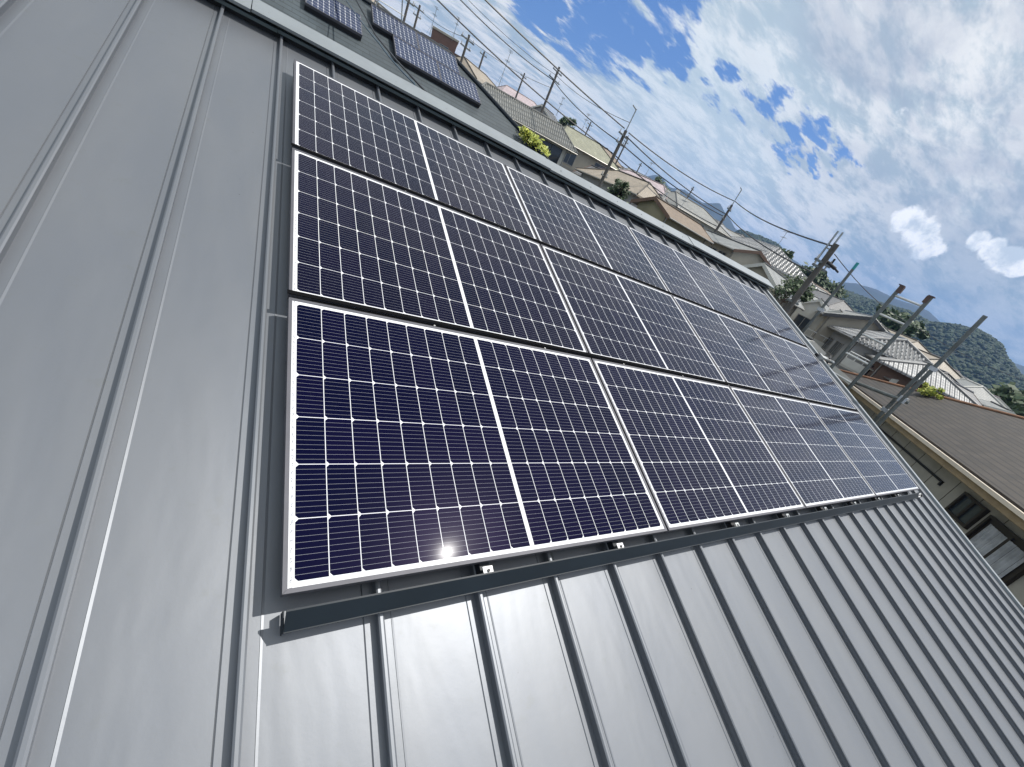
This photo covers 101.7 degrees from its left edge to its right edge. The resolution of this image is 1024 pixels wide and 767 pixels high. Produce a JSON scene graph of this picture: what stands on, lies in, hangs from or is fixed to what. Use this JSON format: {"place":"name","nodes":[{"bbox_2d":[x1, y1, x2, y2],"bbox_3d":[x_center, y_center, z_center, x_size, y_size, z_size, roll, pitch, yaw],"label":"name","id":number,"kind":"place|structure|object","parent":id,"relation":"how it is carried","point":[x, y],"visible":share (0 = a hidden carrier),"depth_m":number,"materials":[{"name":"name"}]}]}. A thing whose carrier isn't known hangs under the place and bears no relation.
{"place":"outdoors","nodes":[
{"label":"outdoors","id":0,"kind":"place"},
{"bbox_2d":[378,0,1023,365],"label":"sky","id":1,"kind":"structure","parent":0,"point":[896,127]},
{"bbox_2d":[704,230,771,266],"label":"house","id":2,"kind":"structure","parent":0,"point":[740,253],"depth_m":37.94,"materials":[{"name":"grey stone"}]},
{"bbox_2d":[742,262,804,316],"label":"house","id":3,"kind":"structure","parent":0,"point":[773,276],"depth_m":30.61,"materials":[{"name":"grey stone"}]},
{"bbox_2d":[804,334,825,355],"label":"house","id":4,"kind":"structure","parent":0,"point":[817,347],"depth_m":26.17,"materials":[{"name":"grey stone"}]},
{"bbox_2d":[647,175,1023,374],"bbox_3d":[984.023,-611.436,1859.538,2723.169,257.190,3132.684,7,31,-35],"label":"hills","id":5,"kind":"structure","parent":0,"point":[878,295],"depth_m":1493.90,"materials":[{"name":"green plant"}]},
{"bbox_2d":[853,308,996,383],"bbox_3d":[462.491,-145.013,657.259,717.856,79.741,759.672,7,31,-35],"label":"hills","id":6,"kind":"structure","parent":0,"point":[958,358],"depth_m":362.11,"materials":[{"name":"green plant"}]},
{"bbox_2d":[735,229,1023,390],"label":"forest","id":7,"kind":"object","parent":6,"relation":"on","point":[1000,360],"visible":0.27,"depth_m":379.05,"materials":[{"name":"green plant"}]},
{"bbox_3d":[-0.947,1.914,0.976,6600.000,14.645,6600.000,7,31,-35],"label":"ground","id":8,"kind":"structure","parent":0,"visible":0},
{"bbox_2d":[346,0,415,85],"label":"service cable","id":9,"kind":"object","parent":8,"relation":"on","point":[381,46],"visible":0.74,"depth_m":6.66,"materials":[{"name":"black plastic"}]},
{"bbox_2d":[356,0,426,91],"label":"service cable","id":10,"kind":"object","parent":8,"relation":"on","point":[406,71],"visible":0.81,"depth_m":6.70,"materials":[{"name":"black rubber"}]},
{"bbox_2d":[252,0,549,159],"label":"slate roofed house","id":11,"kind":"structure","parent":8,"relation":"on","point":[490,111],"depth_m":9.68,"materials":[{"name":"stone"}]},
{"bbox_2d":[304,0,362,40],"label":"solar panel","id":12,"kind":"object","parent":11,"relation":"on","point":[340,16],"visible":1,"depth_m":8.78,"materials":[{"name":"blue glass"}]},
{"bbox_2d":[374,0,403,22],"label":"roof stand","id":13,"kind":"object","parent":11,"relation":"on","point":[401,13],"visible":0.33,"depth_m":10.26,"materials":[{"name":"metal"}]},
{"bbox_2d":[371,4,418,49],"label":"solar panel","id":14,"kind":"object","parent":11,"relation":"on","point":[386,25],"visible":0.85,"depth_m":9.94,"materials":[{"name":"blue glass"}]},
{"bbox_2d":[392,35,440,85],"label":"solar panel","id":15,"kind":"object","parent":11,"relation":"on","point":[414,59],"visible":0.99,"depth_m":9.83,"materials":[{"name":"blue glass"}]},
{"bbox_2d":[416,32,459,74],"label":"solar panel","id":16,"kind":"object","parent":11,"relation":"on","point":[434,51],"visible":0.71,"depth_m":10.66,"materials":[{"name":"blue glass"}]},
{"bbox_2d":[437,61,480,107],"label":"solar panel","id":17,"kind":"object","parent":11,"relation":"on","point":[458,85],"visible":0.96,"depth_m":10.48,"materials":[{"name":"blue glass"}]},
{"bbox_2d":[403,0,413,21],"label":"utility pole","id":18,"kind":"object","parent":8,"relation":"on","point":[406,9],"visible":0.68,"depth_m":35.54,"materials":[{"name":"concrete"}]},
{"bbox_2d":[413,4,423,27],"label":"utility pole","id":19,"kind":"object","parent":8,"relation":"on","point":[417,15],"visible":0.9,"depth_m":49.36,"materials":[{"name":"concrete"}]},
{"bbox_2d":[421,26,458,55],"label":"apartment block","id":20,"kind":"structure","parent":8,"relation":"on","point":[442,38],"depth_m":71.21,"materials":[{"name":"brown brick"}]},
{"bbox_2d":[460,33,473,62],"bbox_3d":[-6.280,-27.797,41.194,0.318,11.446,1.800,38,27,23],"label":"utility pole","id":21,"kind":"object","parent":8,"relation":"on","point":[465,46],"visible":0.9,"depth_m":39.17,"materials":[{"name":"concrete"}]},
{"bbox_2d":[456,56,495,86],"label":"house","id":22,"kind":"structure","parent":8,"relation":"on","point":[478,74],"depth_m":49.04,"materials":[{"name":"beige"}]},
{"bbox_2d":[0,0,1023,766],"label":"metal roofed house","id":23,"kind":"structure","parent":8,"relation":"on","point":[144,190],"depth_m":1.53,"materials":[{"name":"grey metal"}]},
{"bbox_2d":[291,142,806,346],"bbox_3d":[1.610,-0.911,4.263,6.943,0.038,0.038,7,51,-35],"label":"mounting rail","id":24,"kind":"object","parent":23,"relation":"attached to","point":[351,167],"visible":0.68,"depth_m":3.00,"materials":[{"name":"black"}]},
{"bbox_2d":[287,289,857,411],"bbox_3d":[1.899,0.013,3.690,6.943,0.038,0.038,7,51,-35],"label":"joining strip","id":25,"kind":"object","parent":23,"relation":"attached to","point":[293,292],"visible":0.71,"depth_m":2.29,"materials":[{"name":"black"}]},
{"bbox_2d":[280,492,922,635],"bbox_3d":[2.191,1.005,3.117,6.929,0.093,0.058,7,51,-35],"label":"skirt board","id":26,"kind":"object","parent":23,"relation":"attached to","point":[310,616],"visible":1,"depth_m":1.51,"materials":[{"name":"metal"}]},
{"bbox_2d":[475,562,493,574],"bbox_3d":[-0.101,0.660,1.499,0.044,0.066,0.069,7,51,-35],"label":"skirt bracket","id":27,"kind":"object","parent":26,"relation":"attached to","point":[482,568],"visible":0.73,"depth_m":1.49,"materials":[{"name":"metal"}]},
{"bbox_2d":[607,541,623,549],"bbox_3d":[0.473,0.736,1.909,0.044,0.066,0.069,7,51,-35],"label":"skirt bracket","id":28,"kind":"object","parent":26,"relation":"attached to","point":[614,545],"visible":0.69,"depth_m":1.90,"materials":[{"name":"metal"}]},
{"bbox_2d":[725,521,739,527],"bbox_3d":[1.335,0.848,2.525,0.044,0.066,0.069,7,51,-35],"label":"skirt bracket","id":29,"kind":"object","parent":26,"relation":"attached to","point":[730,524],"visible":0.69,"depth_m":2.52,"materials":[{"name":"silver metal"}]},
{"bbox_2d":[814,353,834,363],"bbox_3d":[5.091,-0.390,6.814,0.604,0.186,0.144,7,51,-35],"label":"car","id":30,"kind":"object","parent":23,"relation":"attached to","point":[820,356],"visible":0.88,"depth_m":6.72,"materials":[{"name":"metal"}]},
{"bbox_3d":[1.934,0.244,3.598,6.831,0.061,0.055,7,51,-35],"label":"mounting rail","id":31,"kind":"object","parent":23,"relation":"attached to","visible":0},
{"bbox_2d":[280,297,666,597],"bbox_3d":[-0.064,0.208,1.895,1.722,0.035,1.102,7,51,-35],"label":"solar panel","id":32,"kind":"object","parent":31,"relation":"on","point":[412,448],"visible":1,"depth_m":1.66,"materials":[{"name":"blue glass"}]},
{"bbox_2d":[808,402,918,496],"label":"solar panel","id":33,"kind":"object","parent":31,"relation":"on","point":[879,467],"visible":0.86,"depth_m":4.81,"materials":[{"name":"blue glass"}]},
{"bbox_3d":[2.103,0.786,3.262,6.831,0.061,0.055,7,51,-35],"label":"mounting rail","id":34,"kind":"object","parent":23,"relation":"attached to","visible":0},
{"bbox_2d":[591,358,805,532],"bbox_3d":[1.341,0.392,2.898,1.722,0.035,1.102,7,51,-35],"label":"solar panel","id":35,"kind":"object","parent":34,"relation":"on","point":[703,455],"visible":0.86,"depth_m":2.74,"materials":[{"name":"blue glass"}]},
{"bbox_2d":[729,386,875,508],"bbox_3d":[2.747,0.576,3.901,1.722,0.035,1.102,7,51,-35],"label":"solar panel","id":36,"kind":"object","parent":34,"relation":"on","point":[815,463],"visible":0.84,"depth_m":3.78,"materials":[{"name":"blue glass"}]},
{"bbox_3d":[1.645,-0.680,4.171,6.831,0.061,0.055,7,51,-35],"label":"mounting rail","id":37,"kind":"object","parent":23,"relation":"attached to","visible":0},
{"bbox_2d":[287,147,588,355],"bbox_3d":[-0.352,-0.716,2.468,1.722,0.035,1.102,7,51,-35],"label":"solar panel","id":38,"kind":"object","parent":37,"relation":"on","point":[357,238],"visible":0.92,"depth_m":2.29,"materials":[{"name":"blue glass"}]},
{"bbox_2d":[540,244,725,383],"bbox_3d":[1.053,-0.532,3.471,1.722,0.035,1.102,7,51,-35],"label":"solar panel","id":39,"kind":"object","parent":37,"relation":"on","point":[617,316],"visible":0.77,"depth_m":3.35,"materials":[{"name":"blue glass"}]},
{"bbox_2d":[672,295,803,399],"bbox_3d":[2.458,-0.348,4.475,1.722,0.035,1.102,7,51,-35],"label":"solar panel","id":40,"kind":"object","parent":37,"relation":"on","point":[739,353],"visible":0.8,"depth_m":4.38,"materials":[{"name":"blue glass"}]},
{"bbox_2d":[753,327,855,410],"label":"solar panel","id":41,"kind":"object","parent":37,"relation":"on","point":[807,373],"visible":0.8,"depth_m":5.40,"materials":[{"name":"blue glass"}]},
{"bbox_3d":[1.357,-1.604,4.745,6.831,0.061,0.055,7,51,-35],"label":"mounting rail","id":42,"kind":"object","parent":23,"relation":"attached to","visible":0},
{"bbox_2d":[291,59,537,241],"bbox_3d":[-0.641,-1.640,3.041,1.722,0.036,1.102,7,51,-35],"label":"solar panel","id":43,"kind":"object","parent":42,"relation":"on","point":[335,119],"visible":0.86,"depth_m":2.90,"materials":[{"name":"blue glass"}]},
{"bbox_2d":[505,164,669,293],"bbox_3d":[0.764,-1.456,4.045,1.722,0.036,1.102,7,51,-35],"label":"solar panel","id":44,"kind":"object","parent":42,"relation":"on","point":[560,220],"visible":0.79,"depth_m":3.94,"materials":[{"name":"blue glass"}]},
{"bbox_2d":[628,226,749,324],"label":"solar panel","id":45,"kind":"object","parent":42,"relation":"on","point":[684,276],"visible":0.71,"depth_m":4.96,"materials":[{"name":"blue glass"}]},
{"bbox_2d":[708,266,805,346],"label":"solar panel","id":46,"kind":"object","parent":42,"relation":"on","point":[757,308],"visible":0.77,"depth_m":5.98,"materials":[{"name":"blue glass"}]},
{"bbox_2d":[497,85,536,106],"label":"house","id":47,"kind":"structure","parent":8,"relation":"on","point":[507,89],"depth_m":72.32,"materials":[{"name":"pink tile"}]},
{"bbox_2d":[481,82,578,165],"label":"house","id":48,"kind":"structure","parent":8,"relation":"on","point":[552,133],"depth_m":45.78,"materials":[{"name":"grey tile"}]},
{"bbox_2d":[542,140,562,163],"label":"window","id":49,"kind":"structure","parent":48,"relation":"in","point":[555,151],"depth_m":46.48,"materials":[{"name":"black glass"}]},
{"bbox_2d":[518,124,550,155],"bbox_3d":[-0.842,-3.761,13.190,1.382,7.833,1.265,7,31,-35],"label":"bush","id":50,"kind":"object","parent":8,"relation":"on","point":[532,139],"visible":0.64,"depth_m":11.34,"materials":[{"name":"green plant"}]},
{"bbox_2d":[531,104,557,121],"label":"house","id":51,"kind":"structure","parent":8,"relation":"on","point":[548,113],"depth_m":71.00,"materials":[{"name":"grey tile"}]},
{"bbox_2d":[540,67,561,112],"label":"utility pole","id":52,"kind":"object","parent":8,"relation":"on","point":[549,91],"visible":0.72,"depth_m":47.74,"materials":[{"name":"concrete"}]},
{"bbox_2d":[420,10,550,87],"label":"overhead wire","id":53,"kind":"object","parent":52,"relation":"attached to","point":[486,52],"visible":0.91,"depth_m":43.43,"materials":[{"name":"grey"}]},
{"bbox_2d":[460,0,552,79],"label":"overhead wire","id":54,"kind":"object","parent":52,"relation":"attached to","point":[501,39],"visible":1,"depth_m":39.09,"materials":[{"name":"grey"}]},
{"bbox_2d":[553,80,722,215],"bbox_3d":[12.300,-26.137,44.865,16.834,5.503,19.782,7,31,-35],"label":"overhead wire","id":55,"kind":"object","parent":52,"relation":"attached to","point":[634,154],"visible":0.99,"depth_m":38.91,"materials":[{"name":"grey"}]},
{"bbox_2d":[557,116,576,127],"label":"tree","id":56,"kind":"object","parent":8,"relation":"on","point":[564,121],"visible":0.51,"depth_m":62.21,"materials":[{"name":"green plant"}]},
{"bbox_2d":[572,165,600,176],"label":"house","id":57,"kind":"structure","parent":8,"relation":"on","point":[576,172],"depth_m":42.08,"materials":[{"name":"grey tile"}]},
{"bbox_2d":[561,125,619,171],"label":"house","id":58,"kind":"structure","parent":8,"relation":"on","point":[590,151],"depth_m":54.96,"materials":[{"name":"beige"}]},
{"bbox_2d":[563,153,576,166],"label":"window","id":59,"kind":"structure","parent":58,"relation":"in","point":[569,159],"depth_m":54.14,"materials":[{"name":"grey glass"}]},
{"bbox_2d":[603,147,623,168],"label":"house","id":60,"kind":"structure","parent":8,"relation":"on","point":[610,154],"depth_m":82.71,"materials":[{"name":"brown"}]},
{"bbox_2d":[597,105,636,187],"bbox_3d":[7.322,-16.602,35.686,0.363,12.762,1.700,40,28,28],"label":"utility pole","id":61,"kind":"object","parent":8,"relation":"on","point":[604,174],"visible":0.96,"depth_m":34.34,"materials":[{"name":"concrete"}]},
{"bbox_2d":[485,0,624,128],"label":"overhead wire","id":62,"kind":"object","parent":61,"relation":"attached to","point":[510,24],"visible":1,"depth_m":27.38,"materials":[{"name":"grey"}]},
{"bbox_2d":[437,0,716,226],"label":"overhead wire","id":63,"kind":"object","parent":61,"relation":"attached to","point":[560,112],"visible":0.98,"depth_m":31.65,"materials":[{"name":"grey"}]},
{"bbox_2d":[575,167,661,207],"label":"house","id":64,"kind":"structure","parent":8,"relation":"on","point":[640,188],"depth_m":38.72,"materials":[{"name":"beige"}]},
{"bbox_2d":[607,178,631,202],"bbox_3d":[5.485,-9.712,27.827,1.551,7.735,1.944,7,31,-35],"label":"bush","id":65,"kind":"object","parent":8,"relation":"on","point":[622,192],"visible":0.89,"depth_m":26.27,"materials":[{"name":"green plant"}]},
{"bbox_2d":[599,167,666,198],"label":"house","id":66,"kind":"structure","parent":8,"relation":"on","point":[659,186],"depth_m":55.51,"materials":[{"name":"pink tile"}]},
{"bbox_2d":[630,195,713,244],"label":"house","id":67,"kind":"structure","parent":8,"relation":"on","point":[661,210],"depth_m":32.44,"materials":[{"name":"brown"}]},
{"bbox_2d":[666,191,730,238],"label":"house","id":68,"kind":"structure","parent":8,"relation":"on","point":[693,207],"depth_m":53.14,"materials":[{"name":"beige metal"}]},
{"bbox_2d":[714,187,741,232],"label":"utility pole","id":69,"kind":"object","parent":8,"relation":"on","point":[723,217],"visible":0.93,"depth_m":43.67,"materials":[{"name":"concrete"}]},
{"bbox_2d":[626,136,724,213],"bbox_3d":[15.787,-18.931,38.832,16.526,0.852,0.083,7,31,-36],"label":"overhead wire","id":70,"kind":"object","parent":69,"relation":"attached to","point":[672,177],"visible":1,"depth_m":38.13,"materials":[{"name":"grey"}]},
{"bbox_2d":[629,133,733,200],"bbox_3d":[16.179,-19.540,38.495,16.526,0.672,0.083,7,31,-36],"label":"overhead wire","id":71,"kind":"object","parent":69,"relation":"attached to","point":[677,169],"visible":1,"depth_m":37.77,"materials":[{"name":"grey"}]},
{"bbox_2d":[735,201,831,246],"bbox_3d":[19.575,-12.866,32.011,0.080,3.425,26.022,27,25,2],"label":"overhead wire","id":72,"kind":"object","parent":69,"relation":"attached to","point":[785,229],"visible":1,"depth_m":26.88,"materials":[{"name":"grey"}]},
{"bbox_2d":[731,236,818,291],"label":"house","id":73,"kind":"structure","parent":8,"relation":"on","point":[781,265],"depth_m":55.29,"materials":[{"name":"grey tile"}]},
{"bbox_2d":[779,247,794,259],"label":"tree","id":74,"kind":"object","parent":8,"relation":"on","point":[789,253],"visible":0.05,"depth_m":69.77,"materials":[{"name":"green plant"}]},
{"bbox_2d":[771,272,815,304],"bbox_3d":[15.104,-2.926,25.853,2.800,8.434,2.549,7,31,-35],"label":"bush","id":75,"kind":"object","parent":8,"relation":"on","point":[791,286],"visible":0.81,"depth_m":24.20,"materials":[{"name":"green plant"}]},
{"bbox_2d":[790,298,828,333],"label":"house","id":76,"kind":"structure","parent":8,"relation":"on","point":[800,318],"depth_m":39.00,"materials":[{"name":"beige paint"}]},
{"bbox_2d":[793,313,810,330],"bbox_3d":[27.188,-5.560,39.364,0.110,1.650,1.480,-6,40,-49],"label":"window","id":77,"kind":"structure","parent":76,"relation":"in","point":[801,321],"depth_m":39.30,"materials":[{"name":"black glass"}]},
{"bbox_2d":[783,243,839,313],"bbox_3d":[14.020,-2.555,23.005,1.300,10.752,0.386,13,28,-27],"label":"utility pole","id":78,"kind":"object","parent":8,"relation":"on","point":[794,300],"visible":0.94,"depth_m":21.42,"materials":[{"name":"concrete"}]},
{"bbox_2d":[727,214,811,272],"bbox_3d":[19.043,-11.695,32.577,0.080,3.474,26.058,27,25,2],"label":"overhead wire","id":79,"kind":"object","parent":78,"relation":"attached to","point":[772,250],"visible":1,"depth_m":27.41,"materials":[{"name":"grey"}]},
{"bbox_2d":[814,231,843,261],"bbox_3d":[16.069,-6.900,21.139,0.384,1.700,0.094,18,26,-17],"label":"pole mast","id":80,"kind":"object","parent":78,"relation":"attached to","point":[830,241],"visible":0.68,"depth_m":20.98,"materials":[{"name":"metal"}]},
{"bbox_2d":[834,254,1022,379],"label":"overhead wire","id":81,"kind":"object","parent":78,"relation":"attached to","point":[910,323],"visible":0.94,"depth_m":31.30,"materials":[{"name":"grey"}]},
{"bbox_2d":[797,262,826,282],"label":"tree","id":82,"kind":"object","parent":8,"relation":"on","point":[821,274],"visible":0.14,"depth_m":77.99,"materials":[{"name":"green plant"}]},
{"bbox_2d":[807,309,842,335],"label":"house","id":83,"kind":"structure","parent":8,"relation":"on","point":[816,324],"depth_m":36.98,"materials":[{"name":"grey stone"}]},
{"bbox_2d":[801,262,859,332],"bbox_3d":[4.755,0.299,8.341,0.090,5.800,0.090,7,31,-35],"label":"scaffold pole","id":84,"kind":"object","parent":8,"relation":"on","point":[820,309],"visible":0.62,"depth_m":7.41,"materials":[{"name":"metal"}]},
{"bbox_2d":[815,275,848,299],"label":"tree","id":85,"kind":"object","parent":8,"relation":"on","point":[830,286],"visible":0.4,"depth_m":84.82,"materials":[{"name":"green plant"}]},
{"bbox_2d":[810,289,854,311],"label":"house","id":86,"kind":"structure","parent":8,"relation":"on","point":[835,303],"depth_m":55.55,"materials":[{"name":"grey tile"}]},
{"bbox_2d":[825,360,851,384],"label":"house","id":87,"kind":"structure","parent":8,"relation":"on","point":[835,369],"depth_m":22.28,"materials":[{"name":"grey"}]},
{"bbox_2d":[811,309,886,342],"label":"house","id":88,"kind":"structure","parent":8,"relation":"on","point":[848,318],"depth_m":34.36,"materials":[{"name":"grey paint"}]},
{"bbox_2d":[804,328,827,346],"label":"balcony","id":89,"kind":"structure","parent":88,"relation":"attached to","point":[819,343],"depth_m":35.33,"materials":[{"name":"white paint"}]},
{"bbox_2d":[818,325,938,372],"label":"house","id":90,"kind":"structure","parent":8,"relation":"on","point":[837,342],"depth_m":29.11,"materials":[{"name":"grey tile"}]},
{"bbox_2d":[821,336,834,350],"bbox_3d":[26.090,-3.349,34.542,0.110,1.150,1.980,33,25,15],"label":"window","id":91,"kind":"structure","parent":90,"relation":"in","point":[827,343],"depth_m":34.29,"materials":[{"name":"black glass"}]},
{"bbox_2d":[826,340,843,356],"bbox_3d":[24.893,-2.695,32.097,0.110,1.150,1.980,33,25,15],"label":"window","id":92,"kind":"structure","parent":90,"relation":"in","point":[837,345],"depth_m":32.07,"materials":[{"name":"black glass"}]},
{"bbox_2d":[839,351,869,373],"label":"balcony","id":93,"kind":"structure","parent":90,"relation":"attached to","point":[851,365],"depth_m":27.83,"materials":[{"name":"white paint"}]},
{"bbox_2d":[830,284,934,389],"bbox_3d":[5.134,0.924,7.696,0.070,5.815,0.496,7,31,-35],"label":"scaffold ladder","id":94,"kind":"object","parent":8,"relation":"on","point":[926,301],"visible":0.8,"depth_m":6.78,"materials":[{"name":"metal"}]},
{"bbox_2d":[875,302,930,339],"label":"tree","id":95,"kind":"object","parent":8,"relation":"on","point":[910,330],"visible":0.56,"depth_m":64.96,"materials":[{"name":"green plant"}]},
{"bbox_2d":[873,362,932,422],"bbox_3d":[5.225,2.056,7.569,0.090,5.800,0.090,7,31,-35],"label":"scaffold pole","id":96,"kind":"object","parent":8,"relation":"on","point":[884,410],"visible":0.36,"depth_m":6.58,"materials":[{"name":"metal"}]},
{"bbox_2d":[886,327,931,353],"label":"house","id":97,"kind":"structure","parent":8,"relation":"on","point":[918,344],"depth_m":44.11,"materials":[{"name":"beige"}]},
{"bbox_2d":[864,353,978,404],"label":"house","id":98,"kind":"structure","parent":8,"relation":"on","point":[904,372],"depth_m":26.38,"materials":[{"name":"silver metal"}]},
{"bbox_2d":[917,382,944,399],"bbox_3d":[21.301,0.436,21.374,1.087,1.025,0.984,30,25,7],"label":"bush","id":99,"kind":"object","parent":8,"relation":"on","point":[928,390],"visible":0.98,"depth_m":21.13,"materials":[{"name":"green plant"}]},
{"bbox_2d":[839,369,1023,606],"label":"brown shingle house","id":100,"kind":"structure","parent":8,"relation":"on","point":[964,460],"depth_m":15.54,"materials":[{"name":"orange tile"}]},
{"bbox_2d":[944,491,990,529],"bbox_3d":[15.643,4.362,14.357,0.127,0.910,1.131,31,25,9],"label":"window","id":101,"kind":"structure","parent":100,"relation":"in","point":[965,509],"depth_m":14.30,"materials":[{"name":"black glass"}]},
{"bbox_2d":[965,514,1023,585],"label":"window","id":102,"kind":"structure","parent":100,"relation":"in","point":[1001,548],"depth_m":12.73,"materials":[{"name":"grey glass"}]},
{"bbox_2d":[876,315,987,426],"bbox_3d":[5.508,1.412,7.082,0.090,5.800,0.090,7,31,-35],"label":"scaffold pole","id":103,"kind":"object","parent":8,"relation":"on","point":[945,356],"visible":0.41,"depth_m":6.22,"materials":[{"name":"metal"}]},
{"bbox_2d":[855,381,909,404],"bbox_3d":[5.963,0.130,6.733,0.100,0.198,0.750,7,31,-35],"label":"scaffold ledger","id":104,"kind":"object","parent":103,"relation":"attached to","point":[904,401],"visible":1,"depth_m":6.69,"materials":[{"name":"metal"}]},
{"bbox_2d":[919,349,962,378],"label":"house","id":105,"kind":"structure","parent":8,"relation":"on","point":[944,365],"depth_m":38.60,"materials":[{"name":"beige paint"}]},
{"bbox_2d":[952,380,982,405],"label":"house","id":106,"kind":"structure","parent":8,"relation":"on","point":[969,392],"depth_m":30.10,"materials":[{"name":"grey tile"}]},
{"bbox_2d":[956,378,1004,406],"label":"house","id":107,"kind":"structure","parent":8,"relation":"on","point":[982,392],"depth_m":35.50,"materials":[{"name":"grey stone"}]},
{"bbox_2d":[977,398,1013,413],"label":"house","id":108,"kind":"structure","parent":8,"relation":"on","point":[990,404],"depth_m":32.68,"materials":[{"name":"grey stone"}]},
{"bbox_2d":[987,382,1023,416],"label":"tree","id":109,"kind":"object","parent":8,"relation":"on","point":[1010,395],"visible":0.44,"depth_m":45.00,"materials":[{"name":"green plant"}]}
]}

